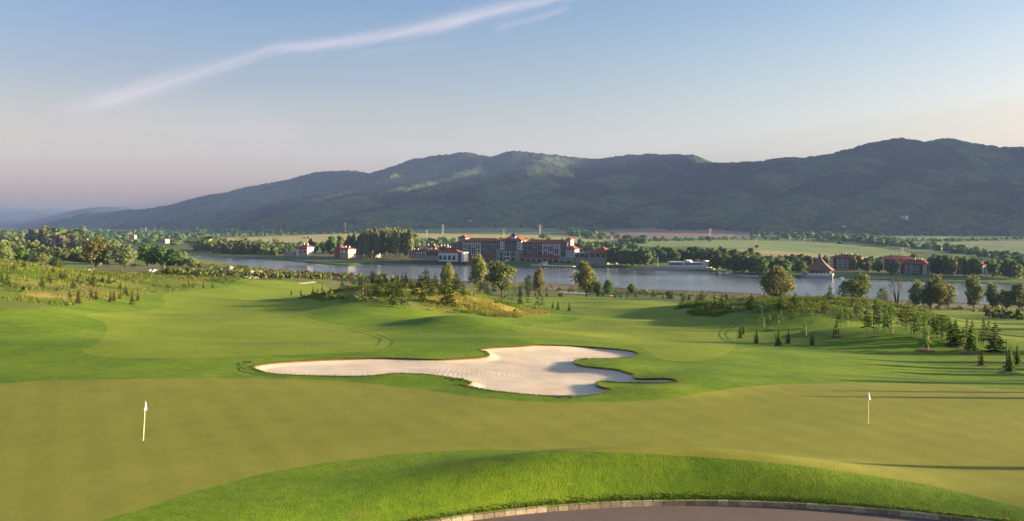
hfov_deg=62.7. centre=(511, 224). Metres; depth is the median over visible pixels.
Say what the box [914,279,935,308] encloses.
broadleaf tree
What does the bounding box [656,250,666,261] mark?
broadleaf tree
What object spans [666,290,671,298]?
young conifer
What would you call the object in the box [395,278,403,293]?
young conifer
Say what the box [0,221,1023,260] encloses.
distant wood
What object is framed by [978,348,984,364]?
young conifer
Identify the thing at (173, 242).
broadleaf tree
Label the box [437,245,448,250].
house
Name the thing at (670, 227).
broadleaf tree
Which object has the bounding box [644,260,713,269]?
restaurant
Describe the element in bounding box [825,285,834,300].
young conifer
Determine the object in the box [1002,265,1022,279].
broadleaf tree
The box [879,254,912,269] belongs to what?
apartment house
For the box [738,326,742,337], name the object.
young conifer
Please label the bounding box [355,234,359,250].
broadleaf tree
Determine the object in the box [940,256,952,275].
broadleaf tree
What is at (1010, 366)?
young conifer
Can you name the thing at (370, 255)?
house
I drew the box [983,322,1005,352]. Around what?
young conifer
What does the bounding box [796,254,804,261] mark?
broadleaf tree
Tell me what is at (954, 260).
broadleaf tree
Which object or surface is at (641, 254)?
broadleaf tree
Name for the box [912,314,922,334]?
young conifer
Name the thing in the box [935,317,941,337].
young conifer
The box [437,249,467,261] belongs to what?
pavilion
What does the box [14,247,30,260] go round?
broadleaf tree
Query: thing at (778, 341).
young conifer
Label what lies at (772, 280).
broadleaf tree
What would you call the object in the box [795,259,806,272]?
broadleaf tree
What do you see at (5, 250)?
broadleaf tree
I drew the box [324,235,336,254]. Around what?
broadleaf tree
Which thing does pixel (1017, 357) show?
young conifer
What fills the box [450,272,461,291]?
young conifer
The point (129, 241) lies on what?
broadleaf tree
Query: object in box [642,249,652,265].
broadleaf tree
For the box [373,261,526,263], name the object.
embankment wall
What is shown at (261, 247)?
scrub
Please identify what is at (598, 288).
broadleaf tree
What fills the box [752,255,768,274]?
broadleaf tree
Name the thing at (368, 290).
young conifer
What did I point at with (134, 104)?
sky
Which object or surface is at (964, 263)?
broadleaf tree
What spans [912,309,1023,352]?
fairway
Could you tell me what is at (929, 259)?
broadleaf tree
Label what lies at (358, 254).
house
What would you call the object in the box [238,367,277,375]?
mowing line
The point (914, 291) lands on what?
broadleaf tree
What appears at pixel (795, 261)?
broadleaf tree
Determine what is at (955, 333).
young conifer
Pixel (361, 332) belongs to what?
mowing line
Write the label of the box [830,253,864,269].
apartment house
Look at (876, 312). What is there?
young conifer
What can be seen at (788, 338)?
young conifer
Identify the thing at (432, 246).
house
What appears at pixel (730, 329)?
tyre track
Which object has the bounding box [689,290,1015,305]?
wire fence
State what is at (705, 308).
long grass
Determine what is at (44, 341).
ground
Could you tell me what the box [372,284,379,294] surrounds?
young conifer
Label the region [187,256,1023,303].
lake water
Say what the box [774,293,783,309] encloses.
young conifer
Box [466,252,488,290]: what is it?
broadleaf tree
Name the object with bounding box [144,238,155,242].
broadleaf tree
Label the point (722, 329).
tyre track
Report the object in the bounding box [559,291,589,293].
sand bunker
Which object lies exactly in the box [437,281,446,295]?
young conifer
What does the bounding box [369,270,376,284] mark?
young conifer
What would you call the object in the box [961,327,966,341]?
young conifer
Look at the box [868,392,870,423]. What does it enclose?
golf flag
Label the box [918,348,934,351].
mulch bed
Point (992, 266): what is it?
broadleaf tree
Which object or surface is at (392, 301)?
young conifer
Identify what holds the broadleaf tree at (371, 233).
on the ground at (44, 341)
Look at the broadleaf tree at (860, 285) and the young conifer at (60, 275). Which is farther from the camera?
the broadleaf tree at (860, 285)
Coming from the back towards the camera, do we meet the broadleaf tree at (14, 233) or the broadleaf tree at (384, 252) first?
the broadleaf tree at (14, 233)
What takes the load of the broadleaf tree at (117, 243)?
on the ground at (44, 341)
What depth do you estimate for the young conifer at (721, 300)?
187.65 m
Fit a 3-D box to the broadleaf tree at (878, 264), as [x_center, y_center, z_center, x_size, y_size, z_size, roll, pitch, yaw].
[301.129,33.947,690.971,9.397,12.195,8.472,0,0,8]
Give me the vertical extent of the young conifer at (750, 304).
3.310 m
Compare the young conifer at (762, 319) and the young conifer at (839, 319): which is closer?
the young conifer at (839, 319)
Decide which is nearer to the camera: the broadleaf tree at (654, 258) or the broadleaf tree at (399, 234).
the broadleaf tree at (654, 258)
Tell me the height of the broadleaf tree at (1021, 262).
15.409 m
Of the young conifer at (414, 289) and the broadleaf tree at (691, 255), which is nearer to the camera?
the young conifer at (414, 289)
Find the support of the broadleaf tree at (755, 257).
on the ground at (44, 341)
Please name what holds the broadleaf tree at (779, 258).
on the ground at (44, 341)
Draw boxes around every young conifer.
[3,271,12,286]
[37,276,45,288]
[46,273,53,282]
[58,269,63,279]
[67,287,72,298]
[70,278,77,288]
[75,288,81,303]
[88,271,100,286]
[108,289,112,302]
[112,272,117,283]
[122,285,128,295]
[129,291,134,304]
[364,284,371,295]
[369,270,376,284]
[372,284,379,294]
[377,274,384,286]
[384,281,390,291]
[387,276,400,296]
[389,290,397,304]
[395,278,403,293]
[399,274,407,287]
[399,289,410,307]
[409,279,419,296]
[417,287,425,301]
[418,269,432,287]
[426,280,435,295]
[432,277,438,287]
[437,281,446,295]
[439,278,457,306]
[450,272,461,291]
[460,283,467,296]
[473,280,481,296]
[482,282,491,295]
[502,283,513,299]
[517,294,522,303]
[535,294,540,306]
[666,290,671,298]
[698,289,705,300]
[718,294,725,306]
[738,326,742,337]
[746,293,756,309]
[754,329,757,343]
[759,310,765,324]
[767,313,772,329]
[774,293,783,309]
[774,328,782,345]
[778,309,783,320]
[786,329,790,343]
[791,293,798,303]
[800,318,808,336]
[807,305,814,324]
[810,330,814,344]
[817,296,823,315]
[820,294,828,315]
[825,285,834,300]
[832,321,838,336]
[836,300,845,326]
[843,304,849,325]
[861,301,873,332]
[872,296,879,309]
[873,298,881,333]
[881,301,893,332]
[885,306,894,332]
[911,311,916,334]
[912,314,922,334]
[918,312,934,349]
[929,317,935,336]
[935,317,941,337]
[944,318,955,343]
[945,319,965,346]
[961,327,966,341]
[964,319,970,339]
[964,320,979,352]
[965,328,975,352]
[978,318,987,345]
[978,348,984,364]
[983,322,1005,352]
[985,320,991,344]
[1001,339,1017,371]
[1013,345,1020,364]
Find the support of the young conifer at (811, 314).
on the ground at (44, 341)
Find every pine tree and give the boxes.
[895,306,916,329]
[929,314,954,338]
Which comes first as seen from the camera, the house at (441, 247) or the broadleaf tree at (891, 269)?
the broadleaf tree at (891, 269)
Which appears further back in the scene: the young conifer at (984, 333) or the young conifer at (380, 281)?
the young conifer at (380, 281)
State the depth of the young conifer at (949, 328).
108.95 m
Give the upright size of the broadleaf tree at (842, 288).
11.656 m
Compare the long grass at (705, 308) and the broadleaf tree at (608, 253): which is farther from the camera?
the broadleaf tree at (608, 253)
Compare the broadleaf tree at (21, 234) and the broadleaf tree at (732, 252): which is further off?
the broadleaf tree at (21, 234)
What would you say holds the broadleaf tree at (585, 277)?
on the fairway at (663, 330)
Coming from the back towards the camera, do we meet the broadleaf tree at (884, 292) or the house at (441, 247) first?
the house at (441, 247)
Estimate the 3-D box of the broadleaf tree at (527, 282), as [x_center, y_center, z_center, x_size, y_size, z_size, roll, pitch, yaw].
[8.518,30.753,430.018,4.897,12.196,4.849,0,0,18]
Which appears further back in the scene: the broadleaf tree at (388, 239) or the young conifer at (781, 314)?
the broadleaf tree at (388, 239)
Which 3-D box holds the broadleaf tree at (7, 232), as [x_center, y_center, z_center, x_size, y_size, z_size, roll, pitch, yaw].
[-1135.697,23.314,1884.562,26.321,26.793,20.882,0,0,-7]
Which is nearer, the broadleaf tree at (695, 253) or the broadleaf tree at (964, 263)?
the broadleaf tree at (964, 263)
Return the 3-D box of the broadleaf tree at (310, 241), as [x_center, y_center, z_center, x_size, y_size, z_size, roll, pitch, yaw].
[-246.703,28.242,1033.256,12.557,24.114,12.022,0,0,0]
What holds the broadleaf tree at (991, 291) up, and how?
on the ground at (44, 341)
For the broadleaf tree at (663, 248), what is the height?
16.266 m
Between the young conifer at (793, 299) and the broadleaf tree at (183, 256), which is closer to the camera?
the young conifer at (793, 299)
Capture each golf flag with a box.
[143,401,146,439]
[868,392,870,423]
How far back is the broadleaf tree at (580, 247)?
1124.03 m
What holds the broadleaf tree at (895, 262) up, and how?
on the ground at (44, 341)
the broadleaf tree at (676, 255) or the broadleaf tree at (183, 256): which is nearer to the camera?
the broadleaf tree at (183, 256)
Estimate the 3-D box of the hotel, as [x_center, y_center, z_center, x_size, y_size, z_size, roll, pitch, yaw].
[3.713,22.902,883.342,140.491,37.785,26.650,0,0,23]
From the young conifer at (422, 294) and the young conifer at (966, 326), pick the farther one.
the young conifer at (422, 294)
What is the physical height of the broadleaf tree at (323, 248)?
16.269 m
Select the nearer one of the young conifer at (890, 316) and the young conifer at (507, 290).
the young conifer at (890, 316)
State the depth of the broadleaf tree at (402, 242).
961.35 m
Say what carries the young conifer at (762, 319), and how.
on the ground at (44, 341)
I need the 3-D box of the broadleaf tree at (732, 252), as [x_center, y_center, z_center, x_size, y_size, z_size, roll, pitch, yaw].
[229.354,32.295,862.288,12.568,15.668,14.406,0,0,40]
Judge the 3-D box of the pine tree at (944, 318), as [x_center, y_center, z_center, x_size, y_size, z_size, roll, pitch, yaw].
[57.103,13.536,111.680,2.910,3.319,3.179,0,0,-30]
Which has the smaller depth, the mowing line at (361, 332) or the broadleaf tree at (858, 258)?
the mowing line at (361, 332)
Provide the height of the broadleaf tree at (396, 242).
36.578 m
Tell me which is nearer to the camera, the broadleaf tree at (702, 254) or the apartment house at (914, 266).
the apartment house at (914, 266)
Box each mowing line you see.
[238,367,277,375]
[309,322,381,345]
[329,322,393,346]
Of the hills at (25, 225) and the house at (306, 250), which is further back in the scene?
the hills at (25, 225)
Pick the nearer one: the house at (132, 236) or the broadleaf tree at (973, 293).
the broadleaf tree at (973, 293)
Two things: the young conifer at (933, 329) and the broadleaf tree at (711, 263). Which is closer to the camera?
the young conifer at (933, 329)
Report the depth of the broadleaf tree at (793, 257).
804.22 m
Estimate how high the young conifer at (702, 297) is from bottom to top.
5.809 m
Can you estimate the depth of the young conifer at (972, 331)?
103.66 m
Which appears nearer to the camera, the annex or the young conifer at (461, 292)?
the young conifer at (461, 292)
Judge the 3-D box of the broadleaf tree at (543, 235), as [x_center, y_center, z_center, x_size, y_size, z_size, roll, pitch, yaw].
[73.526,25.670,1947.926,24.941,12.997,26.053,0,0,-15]
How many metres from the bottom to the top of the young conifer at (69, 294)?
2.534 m
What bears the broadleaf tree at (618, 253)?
on the ground at (44, 341)
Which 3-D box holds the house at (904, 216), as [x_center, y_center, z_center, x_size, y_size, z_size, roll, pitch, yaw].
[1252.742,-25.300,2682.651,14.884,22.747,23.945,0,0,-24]
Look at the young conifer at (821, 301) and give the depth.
146.50 m
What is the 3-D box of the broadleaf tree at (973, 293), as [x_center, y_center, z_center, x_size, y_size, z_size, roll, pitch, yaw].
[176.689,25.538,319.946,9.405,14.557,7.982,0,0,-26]
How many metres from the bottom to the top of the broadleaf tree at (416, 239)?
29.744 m
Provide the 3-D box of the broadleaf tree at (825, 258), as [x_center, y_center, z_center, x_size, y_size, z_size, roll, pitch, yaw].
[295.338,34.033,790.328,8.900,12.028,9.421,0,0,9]
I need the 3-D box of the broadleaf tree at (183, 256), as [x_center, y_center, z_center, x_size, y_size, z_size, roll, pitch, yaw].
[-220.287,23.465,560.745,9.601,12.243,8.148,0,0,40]
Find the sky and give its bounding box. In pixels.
[0,0,1023,210]
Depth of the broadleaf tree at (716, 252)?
871.24 m
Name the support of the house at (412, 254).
on the ground at (44, 341)
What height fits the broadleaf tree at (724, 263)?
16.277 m
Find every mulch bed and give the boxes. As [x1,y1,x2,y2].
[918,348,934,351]
[946,342,964,347]
[961,353,979,354]
[998,371,1021,372]
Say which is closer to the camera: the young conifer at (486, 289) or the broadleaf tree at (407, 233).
the young conifer at (486, 289)
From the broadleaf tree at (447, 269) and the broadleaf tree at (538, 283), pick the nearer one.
the broadleaf tree at (538, 283)
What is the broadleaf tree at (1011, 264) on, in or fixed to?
on the ground at (44, 341)
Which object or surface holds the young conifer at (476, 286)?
on the ground at (44, 341)
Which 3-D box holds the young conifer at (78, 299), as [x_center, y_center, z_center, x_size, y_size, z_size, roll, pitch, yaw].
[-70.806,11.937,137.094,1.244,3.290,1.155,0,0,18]
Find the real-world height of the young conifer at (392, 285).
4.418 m
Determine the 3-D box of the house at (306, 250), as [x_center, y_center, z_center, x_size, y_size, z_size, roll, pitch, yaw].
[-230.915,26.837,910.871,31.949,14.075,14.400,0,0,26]
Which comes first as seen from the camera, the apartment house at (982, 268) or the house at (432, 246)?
the apartment house at (982, 268)
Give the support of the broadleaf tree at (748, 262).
on the ground at (44, 341)
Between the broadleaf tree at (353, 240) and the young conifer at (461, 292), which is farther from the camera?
the broadleaf tree at (353, 240)
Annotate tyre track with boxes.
[719,318,739,344]
[725,317,744,343]
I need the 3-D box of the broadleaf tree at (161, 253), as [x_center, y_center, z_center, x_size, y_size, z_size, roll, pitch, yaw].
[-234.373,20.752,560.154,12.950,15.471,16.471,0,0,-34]
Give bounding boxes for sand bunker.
[255,345,675,396]
[299,281,318,283]
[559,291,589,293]
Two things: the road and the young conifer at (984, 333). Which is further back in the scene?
the young conifer at (984, 333)
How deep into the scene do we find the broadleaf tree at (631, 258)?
799.61 m
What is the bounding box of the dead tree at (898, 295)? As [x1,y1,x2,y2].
[888,274,902,303]
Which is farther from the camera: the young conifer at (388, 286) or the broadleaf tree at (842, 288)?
the broadleaf tree at (842, 288)
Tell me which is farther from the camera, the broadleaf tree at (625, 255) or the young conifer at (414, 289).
the broadleaf tree at (625, 255)
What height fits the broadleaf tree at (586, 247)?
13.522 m
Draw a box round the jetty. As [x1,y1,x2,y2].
[530,265,575,268]
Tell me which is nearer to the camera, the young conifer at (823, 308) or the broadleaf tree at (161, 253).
the young conifer at (823, 308)
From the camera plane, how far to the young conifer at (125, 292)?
169.71 m
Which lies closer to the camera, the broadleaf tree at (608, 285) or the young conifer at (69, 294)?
the young conifer at (69, 294)
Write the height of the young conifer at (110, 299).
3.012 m
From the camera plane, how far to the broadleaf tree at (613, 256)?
814.42 m
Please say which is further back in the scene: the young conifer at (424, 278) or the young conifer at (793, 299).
the young conifer at (424, 278)
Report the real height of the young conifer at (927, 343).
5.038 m
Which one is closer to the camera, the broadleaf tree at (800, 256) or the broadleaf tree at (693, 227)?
the broadleaf tree at (800, 256)
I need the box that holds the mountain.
[26,137,1023,235]
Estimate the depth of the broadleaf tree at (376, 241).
961.14 m
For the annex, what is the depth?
836.19 m
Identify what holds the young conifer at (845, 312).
on the ground at (44, 341)
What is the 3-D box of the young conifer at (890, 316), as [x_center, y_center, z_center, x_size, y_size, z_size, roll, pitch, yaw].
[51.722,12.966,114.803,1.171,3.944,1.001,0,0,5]
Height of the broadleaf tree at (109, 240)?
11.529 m
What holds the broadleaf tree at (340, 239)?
on the ground at (44, 341)
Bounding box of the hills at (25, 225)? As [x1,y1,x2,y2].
[0,207,132,228]
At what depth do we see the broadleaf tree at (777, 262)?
685.92 m
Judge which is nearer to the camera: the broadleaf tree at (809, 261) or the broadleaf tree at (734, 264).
the broadleaf tree at (734, 264)
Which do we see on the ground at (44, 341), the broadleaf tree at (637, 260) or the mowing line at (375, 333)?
the broadleaf tree at (637, 260)
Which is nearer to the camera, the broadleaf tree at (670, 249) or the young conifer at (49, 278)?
the young conifer at (49, 278)
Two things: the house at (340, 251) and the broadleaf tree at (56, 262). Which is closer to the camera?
the broadleaf tree at (56, 262)
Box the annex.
[574,247,608,263]
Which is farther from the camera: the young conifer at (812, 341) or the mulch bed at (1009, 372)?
the young conifer at (812, 341)
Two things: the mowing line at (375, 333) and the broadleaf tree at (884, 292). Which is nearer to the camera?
the mowing line at (375, 333)
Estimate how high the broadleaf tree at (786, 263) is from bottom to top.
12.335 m
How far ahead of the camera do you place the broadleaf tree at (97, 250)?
496.75 m
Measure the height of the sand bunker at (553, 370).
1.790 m
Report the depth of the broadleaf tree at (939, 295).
333.51 m
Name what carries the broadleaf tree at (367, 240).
on the ground at (44, 341)
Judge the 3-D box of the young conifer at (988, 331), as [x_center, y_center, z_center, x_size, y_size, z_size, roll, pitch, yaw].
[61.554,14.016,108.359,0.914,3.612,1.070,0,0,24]
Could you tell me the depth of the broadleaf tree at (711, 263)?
746.73 m
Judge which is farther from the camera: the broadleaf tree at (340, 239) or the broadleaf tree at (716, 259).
the broadleaf tree at (340, 239)
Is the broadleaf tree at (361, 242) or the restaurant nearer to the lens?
the restaurant
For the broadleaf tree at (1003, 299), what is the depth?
329.18 m
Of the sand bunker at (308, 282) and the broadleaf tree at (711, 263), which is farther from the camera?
the broadleaf tree at (711, 263)
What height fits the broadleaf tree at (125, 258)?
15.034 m
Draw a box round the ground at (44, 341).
[0,227,1023,520]
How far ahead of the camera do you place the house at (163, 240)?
1498.09 m
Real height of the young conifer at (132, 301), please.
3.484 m
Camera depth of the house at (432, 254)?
885.22 m
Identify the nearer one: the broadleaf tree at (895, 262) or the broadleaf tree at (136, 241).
the broadleaf tree at (895, 262)
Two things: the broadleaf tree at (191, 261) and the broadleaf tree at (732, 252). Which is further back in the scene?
the broadleaf tree at (732, 252)
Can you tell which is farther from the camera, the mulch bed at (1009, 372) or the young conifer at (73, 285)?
the young conifer at (73, 285)
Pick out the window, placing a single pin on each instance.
(670, 263)
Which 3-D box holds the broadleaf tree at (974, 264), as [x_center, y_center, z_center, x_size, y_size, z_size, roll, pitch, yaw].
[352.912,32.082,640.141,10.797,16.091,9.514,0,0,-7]
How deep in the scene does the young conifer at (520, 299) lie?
264.18 m
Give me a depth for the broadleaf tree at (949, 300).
338.58 m
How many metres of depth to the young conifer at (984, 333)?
108.78 m
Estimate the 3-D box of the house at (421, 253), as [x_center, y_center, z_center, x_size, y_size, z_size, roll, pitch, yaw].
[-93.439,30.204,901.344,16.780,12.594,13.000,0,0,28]
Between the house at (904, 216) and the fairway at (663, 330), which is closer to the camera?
the fairway at (663, 330)
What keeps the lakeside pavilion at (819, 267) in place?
on the ground at (44, 341)
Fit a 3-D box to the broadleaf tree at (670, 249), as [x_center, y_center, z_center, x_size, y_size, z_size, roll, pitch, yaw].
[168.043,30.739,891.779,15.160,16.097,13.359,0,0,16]
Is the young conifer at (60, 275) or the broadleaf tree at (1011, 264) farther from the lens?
the broadleaf tree at (1011, 264)
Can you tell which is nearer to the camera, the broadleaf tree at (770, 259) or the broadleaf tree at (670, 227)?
the broadleaf tree at (770, 259)
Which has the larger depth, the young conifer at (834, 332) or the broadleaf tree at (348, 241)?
the broadleaf tree at (348, 241)
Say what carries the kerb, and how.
on the ground at (44, 341)
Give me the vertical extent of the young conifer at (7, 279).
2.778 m
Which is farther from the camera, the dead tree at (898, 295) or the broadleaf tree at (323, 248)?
the broadleaf tree at (323, 248)
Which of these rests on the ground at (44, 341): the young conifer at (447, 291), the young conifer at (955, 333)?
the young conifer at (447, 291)
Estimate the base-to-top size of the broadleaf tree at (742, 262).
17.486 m
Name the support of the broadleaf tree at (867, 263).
on the ground at (44, 341)
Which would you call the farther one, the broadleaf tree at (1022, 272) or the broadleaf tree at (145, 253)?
the broadleaf tree at (1022, 272)
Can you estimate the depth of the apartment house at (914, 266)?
679.22 m
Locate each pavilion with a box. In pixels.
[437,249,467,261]
[801,254,834,278]
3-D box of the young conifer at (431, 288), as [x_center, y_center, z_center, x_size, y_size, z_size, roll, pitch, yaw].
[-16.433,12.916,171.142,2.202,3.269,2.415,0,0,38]
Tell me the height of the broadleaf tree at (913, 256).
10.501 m
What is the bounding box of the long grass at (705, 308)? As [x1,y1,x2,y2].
[0,258,949,326]
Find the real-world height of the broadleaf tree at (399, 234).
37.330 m
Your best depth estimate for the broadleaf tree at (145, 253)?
556.73 m
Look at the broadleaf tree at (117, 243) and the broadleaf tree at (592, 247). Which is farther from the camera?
the broadleaf tree at (592, 247)
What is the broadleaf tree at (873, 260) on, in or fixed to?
on the ground at (44, 341)
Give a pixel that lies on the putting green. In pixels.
(76, 450)
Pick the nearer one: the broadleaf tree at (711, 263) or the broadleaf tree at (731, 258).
the broadleaf tree at (731, 258)
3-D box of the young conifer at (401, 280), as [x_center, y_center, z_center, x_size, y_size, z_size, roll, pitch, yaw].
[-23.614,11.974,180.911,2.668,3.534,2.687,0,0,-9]
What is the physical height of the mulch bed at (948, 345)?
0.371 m
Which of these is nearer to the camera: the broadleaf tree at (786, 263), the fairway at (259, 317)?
the fairway at (259, 317)
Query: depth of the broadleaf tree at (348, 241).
1043.60 m
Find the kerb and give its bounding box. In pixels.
[427,499,990,520]
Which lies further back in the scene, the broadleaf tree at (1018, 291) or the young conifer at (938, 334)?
the broadleaf tree at (1018, 291)
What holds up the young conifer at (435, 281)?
on the ground at (44, 341)
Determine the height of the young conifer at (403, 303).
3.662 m
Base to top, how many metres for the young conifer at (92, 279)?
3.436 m
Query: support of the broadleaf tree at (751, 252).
on the ground at (44, 341)
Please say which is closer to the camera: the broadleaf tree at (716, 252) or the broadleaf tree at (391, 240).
the broadleaf tree at (716, 252)
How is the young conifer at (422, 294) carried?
on the ground at (44, 341)
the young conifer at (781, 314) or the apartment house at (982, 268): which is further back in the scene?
the apartment house at (982, 268)
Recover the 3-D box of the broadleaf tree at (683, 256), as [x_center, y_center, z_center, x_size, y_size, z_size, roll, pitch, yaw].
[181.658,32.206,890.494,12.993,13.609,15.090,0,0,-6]
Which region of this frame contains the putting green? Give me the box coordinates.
[0,378,1023,520]
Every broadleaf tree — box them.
[0,232,6,240]
[0,241,16,258]
[1,229,12,237]
[9,229,17,237]
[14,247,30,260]
[16,231,25,239]
[26,252,50,263]
[48,258,64,266]
[78,236,115,266]
[103,238,112,242]
[105,243,139,266]
[111,239,120,250]
[126,239,133,243]
[133,239,141,244]
[136,244,156,265]
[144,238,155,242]
[151,245,170,265]
[165,248,181,265]
[169,240,177,244]
[175,251,187,265]
[185,257,201,265]
[308,238,315,253]
[315,242,319,251]
[320,242,326,253]
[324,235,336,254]
[337,235,344,245]
[343,234,352,247]
[351,232,356,248]
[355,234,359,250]
[359,231,365,258]
[362,230,371,258]
[368,228,372,258]
[371,227,381,258]
[380,228,385,258]
[382,228,386,257]
[386,227,391,257]
[390,227,399,258]
[391,228,400,258]
[397,227,401,257]
[399,229,406,258]
[404,228,413,251]
[405,229,414,258]
[413,234,420,249]
[439,262,455,283]
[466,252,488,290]
[484,259,516,297]
[524,274,532,292]
[532,268,545,294]
[539,233,548,238]
[570,260,599,296]
[577,243,585,251]
[582,244,591,251]
[587,245,595,250]
[593,282,601,295]
[602,280,614,296]
[604,249,614,264]
[610,246,616,264]
[612,244,625,265]
[617,249,632,265]
[625,250,635,265]
[627,283,637,292]
[633,248,643,265]
[636,247,644,265]
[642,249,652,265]
[649,249,656,265]
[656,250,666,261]
[658,246,667,260]
[666,246,674,260]
[667,224,673,230]
[671,250,680,260]
[678,249,686,260]
[687,251,695,260]
[688,225,696,230]
[694,246,700,260]
[696,248,708,260]
[708,255,714,267]
[710,250,722,255]
[712,253,721,269]
[720,254,730,271]
[727,254,736,271]
[729,249,740,255]
[729,253,741,272]
[736,253,748,272]
[746,255,753,272]
[747,248,754,255]
[750,254,760,273]
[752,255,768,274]
[757,265,797,296]
[765,256,774,270]
[771,259,782,268]
[773,256,784,265]
[781,259,793,271]
[787,254,797,261]
[793,258,799,271]
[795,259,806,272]
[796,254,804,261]
[805,255,813,266]
[822,255,829,264]
[835,281,852,296]
[843,273,872,297]
[849,254,862,268]
[849,255,859,270]
[858,257,867,269]
[860,258,872,271]
[871,256,875,271]
[872,259,883,271]
[874,287,890,300]
[886,261,896,273]
[888,259,901,273]
[906,279,922,305]
[908,254,919,258]
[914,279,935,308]
[925,274,953,308]
[927,255,935,274]
[931,255,943,274]
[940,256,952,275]
[941,284,958,308]
[949,256,957,275]
[958,255,970,276]
[963,273,986,307]
[968,256,982,275]
[984,259,999,276]
[984,281,999,309]
[995,288,1014,309]
[998,258,1010,277]
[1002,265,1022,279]
[1005,260,1018,275]
[1008,283,1023,308]
[1016,263,1023,278]
[1017,259,1023,277]
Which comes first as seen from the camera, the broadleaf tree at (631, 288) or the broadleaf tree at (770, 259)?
the broadleaf tree at (631, 288)
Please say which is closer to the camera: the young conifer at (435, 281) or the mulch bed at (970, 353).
the mulch bed at (970, 353)
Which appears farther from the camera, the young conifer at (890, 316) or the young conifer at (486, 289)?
the young conifer at (486, 289)
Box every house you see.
[129,234,136,238]
[158,238,169,242]
[284,243,313,256]
[334,245,355,257]
[356,251,365,257]
[369,252,380,257]
[408,249,418,258]
[415,247,430,258]
[422,244,439,249]
[426,248,440,259]
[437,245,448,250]
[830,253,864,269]
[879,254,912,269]
[896,258,939,274]
[900,213,908,220]
[953,262,989,274]
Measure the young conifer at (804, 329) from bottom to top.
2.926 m
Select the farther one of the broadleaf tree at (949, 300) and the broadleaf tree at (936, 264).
the broadleaf tree at (936, 264)
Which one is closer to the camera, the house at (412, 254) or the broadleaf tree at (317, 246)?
the house at (412, 254)
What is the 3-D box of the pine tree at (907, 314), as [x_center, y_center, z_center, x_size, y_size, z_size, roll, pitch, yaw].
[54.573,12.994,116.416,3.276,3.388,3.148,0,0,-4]
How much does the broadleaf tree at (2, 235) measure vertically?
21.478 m
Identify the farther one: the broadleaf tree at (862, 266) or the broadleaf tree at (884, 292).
the broadleaf tree at (862, 266)
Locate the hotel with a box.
[453,231,579,262]
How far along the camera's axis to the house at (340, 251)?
904.28 m
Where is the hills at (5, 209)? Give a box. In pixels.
[0,207,68,212]
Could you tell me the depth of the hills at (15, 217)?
9884.24 m
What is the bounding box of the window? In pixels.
[670,263,701,264]
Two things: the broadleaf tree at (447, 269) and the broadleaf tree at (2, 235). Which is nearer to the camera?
the broadleaf tree at (447, 269)
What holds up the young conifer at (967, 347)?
on the mulch bed at (970, 353)
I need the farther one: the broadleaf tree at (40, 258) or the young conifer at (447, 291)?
the broadleaf tree at (40, 258)
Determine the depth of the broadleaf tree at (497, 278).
377.49 m
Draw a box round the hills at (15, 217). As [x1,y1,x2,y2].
[0,210,59,223]
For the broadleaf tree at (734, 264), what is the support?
on the ground at (44, 341)
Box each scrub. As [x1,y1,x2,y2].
[0,225,1023,319]
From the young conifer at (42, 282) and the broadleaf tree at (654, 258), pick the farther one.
the broadleaf tree at (654, 258)
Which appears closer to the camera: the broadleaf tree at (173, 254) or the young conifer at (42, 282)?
the young conifer at (42, 282)
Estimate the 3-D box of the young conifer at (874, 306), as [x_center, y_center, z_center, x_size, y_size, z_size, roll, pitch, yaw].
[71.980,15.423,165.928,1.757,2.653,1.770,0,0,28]
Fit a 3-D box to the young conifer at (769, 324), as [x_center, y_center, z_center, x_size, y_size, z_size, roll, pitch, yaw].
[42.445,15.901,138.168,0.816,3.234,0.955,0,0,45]
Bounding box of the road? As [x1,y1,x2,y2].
[471,506,940,520]
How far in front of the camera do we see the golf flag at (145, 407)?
46.79 m
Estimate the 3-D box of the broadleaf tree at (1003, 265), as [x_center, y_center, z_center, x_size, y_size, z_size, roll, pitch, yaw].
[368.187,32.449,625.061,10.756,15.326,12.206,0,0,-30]
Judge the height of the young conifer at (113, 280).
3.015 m
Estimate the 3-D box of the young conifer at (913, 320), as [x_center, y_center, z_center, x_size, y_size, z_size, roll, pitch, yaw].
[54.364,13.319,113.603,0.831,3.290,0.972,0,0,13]
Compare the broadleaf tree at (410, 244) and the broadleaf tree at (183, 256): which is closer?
the broadleaf tree at (183, 256)
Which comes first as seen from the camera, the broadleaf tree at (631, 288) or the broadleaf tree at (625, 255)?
the broadleaf tree at (631, 288)
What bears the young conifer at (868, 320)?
on the ground at (44, 341)
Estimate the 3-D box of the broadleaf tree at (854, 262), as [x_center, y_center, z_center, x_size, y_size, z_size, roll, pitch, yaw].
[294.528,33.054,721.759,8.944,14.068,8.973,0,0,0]
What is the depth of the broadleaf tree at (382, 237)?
972.90 m
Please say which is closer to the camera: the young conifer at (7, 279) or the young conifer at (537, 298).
the young conifer at (7, 279)
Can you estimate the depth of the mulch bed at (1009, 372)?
83.46 m
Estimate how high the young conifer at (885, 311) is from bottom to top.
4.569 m
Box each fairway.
[83,280,392,357]
[512,295,759,360]
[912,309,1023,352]
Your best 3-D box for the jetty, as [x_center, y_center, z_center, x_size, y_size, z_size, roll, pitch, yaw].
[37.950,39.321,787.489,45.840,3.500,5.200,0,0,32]

